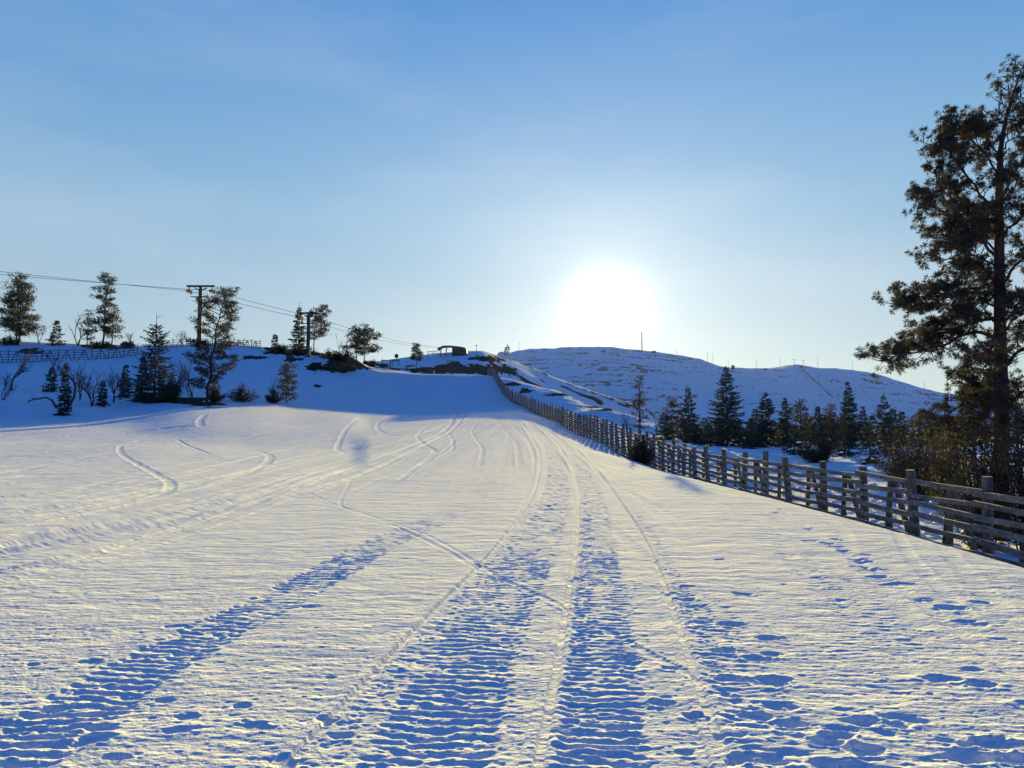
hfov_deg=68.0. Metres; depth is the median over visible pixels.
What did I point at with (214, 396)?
shrub
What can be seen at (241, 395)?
shrub
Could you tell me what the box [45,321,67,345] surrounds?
spruce tree
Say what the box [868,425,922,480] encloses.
shrub
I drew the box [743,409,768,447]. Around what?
spruce tree
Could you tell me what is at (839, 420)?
spruce tree
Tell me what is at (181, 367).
bare birch
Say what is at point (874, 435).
spruce tree
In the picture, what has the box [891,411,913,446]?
spruce tree
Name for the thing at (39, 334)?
bare birch
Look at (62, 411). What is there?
spruce tree
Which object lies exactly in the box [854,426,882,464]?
spruce tree
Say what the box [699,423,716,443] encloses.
spruce tree
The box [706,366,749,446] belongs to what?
spruce tree
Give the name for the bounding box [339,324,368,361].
pine tree
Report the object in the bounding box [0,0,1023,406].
sky
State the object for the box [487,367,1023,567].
snow fence
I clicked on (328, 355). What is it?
shrub
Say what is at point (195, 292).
lift cable
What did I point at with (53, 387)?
spruce tree
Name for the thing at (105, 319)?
pine tree
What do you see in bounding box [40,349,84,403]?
bare birch
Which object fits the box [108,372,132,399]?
bare birch
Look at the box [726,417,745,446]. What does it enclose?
spruce tree
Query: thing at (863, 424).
spruce tree
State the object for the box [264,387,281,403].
shrub
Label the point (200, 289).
lift tower
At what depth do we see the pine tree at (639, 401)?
46.02 m
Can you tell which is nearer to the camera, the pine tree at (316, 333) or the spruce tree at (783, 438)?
the spruce tree at (783, 438)
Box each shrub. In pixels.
[0,335,21,344]
[87,340,112,348]
[120,340,135,347]
[133,389,164,403]
[151,373,185,401]
[203,381,226,402]
[225,383,258,402]
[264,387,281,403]
[270,343,287,352]
[288,346,318,355]
[308,362,330,369]
[315,348,343,359]
[329,363,359,371]
[332,349,356,362]
[365,359,378,366]
[627,435,657,465]
[795,435,836,462]
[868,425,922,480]
[886,423,945,501]
[898,410,969,478]
[916,414,975,519]
[939,417,1017,548]
[982,398,1023,549]
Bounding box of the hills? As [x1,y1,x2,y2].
[374,347,1022,438]
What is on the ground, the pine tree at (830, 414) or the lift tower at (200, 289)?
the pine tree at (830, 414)
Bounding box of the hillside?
[0,342,552,417]
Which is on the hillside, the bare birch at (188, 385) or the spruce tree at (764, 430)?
the bare birch at (188, 385)
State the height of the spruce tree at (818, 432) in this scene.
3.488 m
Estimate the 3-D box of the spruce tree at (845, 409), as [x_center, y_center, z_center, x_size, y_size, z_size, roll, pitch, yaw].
[27.518,2.710,62.020,2.176,5.910,1.974,2,-4,-23]
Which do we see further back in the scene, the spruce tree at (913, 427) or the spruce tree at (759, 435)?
the spruce tree at (913, 427)
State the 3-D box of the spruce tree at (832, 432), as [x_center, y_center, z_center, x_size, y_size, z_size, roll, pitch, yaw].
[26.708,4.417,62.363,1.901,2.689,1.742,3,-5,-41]
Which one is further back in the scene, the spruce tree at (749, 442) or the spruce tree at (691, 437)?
the spruce tree at (691, 437)
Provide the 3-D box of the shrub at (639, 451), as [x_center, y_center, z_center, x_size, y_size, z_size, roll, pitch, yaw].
[6.176,3.168,35.919,1.535,1.647,1.048,0,-4,0]
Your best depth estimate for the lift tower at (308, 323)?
144.22 m
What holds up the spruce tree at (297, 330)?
on the hillside
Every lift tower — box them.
[186,285,214,350]
[299,312,318,356]
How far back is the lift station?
285.37 m
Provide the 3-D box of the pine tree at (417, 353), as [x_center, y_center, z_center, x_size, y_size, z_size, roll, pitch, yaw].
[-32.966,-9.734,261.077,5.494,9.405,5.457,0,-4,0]
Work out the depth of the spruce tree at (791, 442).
51.81 m
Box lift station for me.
[427,345,467,357]
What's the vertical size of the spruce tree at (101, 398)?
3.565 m
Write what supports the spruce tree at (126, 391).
on the hillside
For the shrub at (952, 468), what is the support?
on the ground
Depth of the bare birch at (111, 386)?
90.99 m
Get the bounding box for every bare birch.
[0,372,16,399]
[28,397,56,405]
[33,326,46,344]
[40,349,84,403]
[68,310,97,345]
[68,365,91,399]
[70,355,113,406]
[103,365,122,402]
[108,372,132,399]
[167,360,193,399]
[174,330,185,345]
[178,368,199,400]
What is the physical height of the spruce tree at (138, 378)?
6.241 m
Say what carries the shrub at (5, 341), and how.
on the hillside
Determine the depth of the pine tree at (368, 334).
149.91 m
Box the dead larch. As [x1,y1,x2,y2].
[10,344,35,390]
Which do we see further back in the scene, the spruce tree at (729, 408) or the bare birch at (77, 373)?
the bare birch at (77, 373)
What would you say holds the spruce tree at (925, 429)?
on the ground
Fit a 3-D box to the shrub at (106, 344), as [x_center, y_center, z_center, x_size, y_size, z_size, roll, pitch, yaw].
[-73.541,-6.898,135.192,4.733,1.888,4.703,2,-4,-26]
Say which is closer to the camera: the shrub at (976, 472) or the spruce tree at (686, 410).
the shrub at (976, 472)
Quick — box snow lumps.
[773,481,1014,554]
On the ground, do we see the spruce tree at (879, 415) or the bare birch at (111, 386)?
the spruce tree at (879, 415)
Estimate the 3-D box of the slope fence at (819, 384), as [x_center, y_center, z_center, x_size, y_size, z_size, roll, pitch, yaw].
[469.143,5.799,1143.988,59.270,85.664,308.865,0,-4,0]
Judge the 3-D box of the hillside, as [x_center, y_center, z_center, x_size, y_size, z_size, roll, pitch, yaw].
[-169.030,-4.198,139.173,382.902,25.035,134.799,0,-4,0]
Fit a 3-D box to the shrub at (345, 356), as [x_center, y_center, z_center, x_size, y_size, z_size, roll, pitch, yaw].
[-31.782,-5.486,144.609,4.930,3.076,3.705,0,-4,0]
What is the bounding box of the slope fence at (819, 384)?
[803,369,843,406]
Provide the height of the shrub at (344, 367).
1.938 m
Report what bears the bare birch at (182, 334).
on the hillside
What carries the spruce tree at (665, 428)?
on the ground
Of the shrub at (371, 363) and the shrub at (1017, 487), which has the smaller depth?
the shrub at (1017, 487)
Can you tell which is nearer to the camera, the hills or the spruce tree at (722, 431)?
the spruce tree at (722, 431)
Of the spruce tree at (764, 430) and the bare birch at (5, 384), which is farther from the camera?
the bare birch at (5, 384)
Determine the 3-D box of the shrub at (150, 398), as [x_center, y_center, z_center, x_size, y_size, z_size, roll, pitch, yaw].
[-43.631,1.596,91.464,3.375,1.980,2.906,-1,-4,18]
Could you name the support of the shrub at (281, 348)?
on the hillside
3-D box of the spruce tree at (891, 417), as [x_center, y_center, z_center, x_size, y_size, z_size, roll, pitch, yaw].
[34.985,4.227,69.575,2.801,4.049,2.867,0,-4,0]
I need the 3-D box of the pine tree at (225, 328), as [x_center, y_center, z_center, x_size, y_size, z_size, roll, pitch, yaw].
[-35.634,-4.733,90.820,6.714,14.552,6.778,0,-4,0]
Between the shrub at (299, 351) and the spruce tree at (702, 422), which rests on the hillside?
the shrub at (299, 351)
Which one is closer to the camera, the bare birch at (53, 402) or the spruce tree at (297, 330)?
the bare birch at (53, 402)
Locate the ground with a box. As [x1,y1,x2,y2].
[0,390,1023,767]
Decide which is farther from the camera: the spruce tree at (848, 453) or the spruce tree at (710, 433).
the spruce tree at (710, 433)
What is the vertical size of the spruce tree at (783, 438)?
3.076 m
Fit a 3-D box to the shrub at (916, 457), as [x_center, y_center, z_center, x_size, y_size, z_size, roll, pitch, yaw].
[14.511,2.737,26.838,2.557,3.141,1.903,0,-4,0]
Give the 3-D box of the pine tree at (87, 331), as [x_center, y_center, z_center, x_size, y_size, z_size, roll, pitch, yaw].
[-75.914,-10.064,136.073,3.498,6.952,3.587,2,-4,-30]
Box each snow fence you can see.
[0,345,137,362]
[149,337,260,349]
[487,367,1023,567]
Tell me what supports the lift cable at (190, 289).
attached to the lift tower at (308, 323)
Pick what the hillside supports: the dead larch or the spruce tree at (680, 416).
the dead larch
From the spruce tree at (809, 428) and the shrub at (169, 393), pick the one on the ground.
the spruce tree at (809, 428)
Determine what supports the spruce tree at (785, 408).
on the ground
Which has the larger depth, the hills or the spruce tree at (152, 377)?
the hills
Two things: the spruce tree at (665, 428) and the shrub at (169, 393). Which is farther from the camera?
the shrub at (169, 393)
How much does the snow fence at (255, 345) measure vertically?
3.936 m
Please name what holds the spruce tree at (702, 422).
on the ground
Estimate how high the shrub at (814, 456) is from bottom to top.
1.901 m
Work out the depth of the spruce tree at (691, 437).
65.04 m
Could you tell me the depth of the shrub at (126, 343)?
138.88 m
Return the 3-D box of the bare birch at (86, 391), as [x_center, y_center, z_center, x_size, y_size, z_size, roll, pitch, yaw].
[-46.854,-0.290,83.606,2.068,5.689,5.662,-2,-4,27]
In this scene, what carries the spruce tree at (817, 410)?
on the ground
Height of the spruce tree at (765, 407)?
5.316 m
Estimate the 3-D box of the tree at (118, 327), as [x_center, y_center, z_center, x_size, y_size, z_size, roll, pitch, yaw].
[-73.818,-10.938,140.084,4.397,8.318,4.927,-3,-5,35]
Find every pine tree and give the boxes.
[0,271,50,344]
[80,309,98,346]
[88,272,117,342]
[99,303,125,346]
[181,285,246,403]
[275,361,299,402]
[304,304,331,354]
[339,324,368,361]
[354,322,382,364]
[409,342,423,368]
[628,375,649,429]
[659,396,683,438]
[787,399,817,443]
[822,402,838,439]
[853,52,1023,540]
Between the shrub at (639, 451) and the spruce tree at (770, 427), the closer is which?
the shrub at (639, 451)
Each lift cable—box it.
[0,271,436,347]
[0,274,457,347]
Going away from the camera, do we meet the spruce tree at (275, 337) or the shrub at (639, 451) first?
the shrub at (639, 451)
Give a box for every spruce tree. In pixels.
[41,367,60,391]
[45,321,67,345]
[53,363,72,415]
[93,379,110,406]
[115,365,133,397]
[128,314,177,401]
[131,356,150,402]
[270,334,278,350]
[287,307,310,353]
[648,413,676,440]
[669,412,685,437]
[675,387,703,443]
[683,420,707,443]
[696,423,723,445]
[698,418,710,435]
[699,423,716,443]
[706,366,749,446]
[707,415,730,446]
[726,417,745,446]
[735,423,764,448]
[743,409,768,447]
[751,417,774,443]
[752,392,781,446]
[769,419,777,442]
[772,418,793,445]
[775,398,793,445]
[777,426,805,454]
[797,412,814,441]
[798,421,821,444]
[809,414,835,446]
[810,406,826,444]
[825,422,842,446]
[832,416,853,445]
[832,424,861,456]
[836,382,864,448]
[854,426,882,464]
[856,406,871,446]
[856,421,879,444]
[862,415,881,438]
[870,394,901,455]
[880,409,908,444]
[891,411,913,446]
[906,415,922,439]
[909,418,926,445]
[917,419,940,446]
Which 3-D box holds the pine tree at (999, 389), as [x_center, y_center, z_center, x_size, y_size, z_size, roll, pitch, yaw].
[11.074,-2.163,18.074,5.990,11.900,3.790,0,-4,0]
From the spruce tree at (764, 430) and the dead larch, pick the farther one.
the dead larch
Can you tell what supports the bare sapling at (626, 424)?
on the ground
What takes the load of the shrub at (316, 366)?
on the hillside
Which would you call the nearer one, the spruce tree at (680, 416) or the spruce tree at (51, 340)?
the spruce tree at (680, 416)
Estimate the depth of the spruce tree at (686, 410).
71.81 m
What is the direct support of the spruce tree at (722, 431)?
on the ground
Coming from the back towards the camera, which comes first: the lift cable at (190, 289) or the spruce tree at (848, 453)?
the lift cable at (190, 289)
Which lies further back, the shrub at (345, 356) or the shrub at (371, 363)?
the shrub at (371, 363)
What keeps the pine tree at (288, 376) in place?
on the hillside
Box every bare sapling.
[620,406,638,458]
[653,415,663,443]
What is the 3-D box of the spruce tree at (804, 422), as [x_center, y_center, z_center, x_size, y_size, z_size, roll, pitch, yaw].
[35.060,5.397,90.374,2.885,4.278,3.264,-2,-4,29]
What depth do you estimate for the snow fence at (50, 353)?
121.21 m
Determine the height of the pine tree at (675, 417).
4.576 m
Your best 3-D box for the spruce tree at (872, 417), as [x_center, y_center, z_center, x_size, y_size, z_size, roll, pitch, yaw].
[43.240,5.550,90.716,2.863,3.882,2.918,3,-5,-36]
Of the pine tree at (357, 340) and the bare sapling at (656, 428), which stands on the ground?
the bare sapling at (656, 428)
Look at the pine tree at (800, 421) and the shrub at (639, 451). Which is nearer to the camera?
the shrub at (639, 451)
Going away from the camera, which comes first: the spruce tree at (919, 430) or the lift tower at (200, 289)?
the spruce tree at (919, 430)
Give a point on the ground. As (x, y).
(274, 588)
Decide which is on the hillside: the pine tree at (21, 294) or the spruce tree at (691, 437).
the pine tree at (21, 294)
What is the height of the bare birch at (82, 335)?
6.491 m

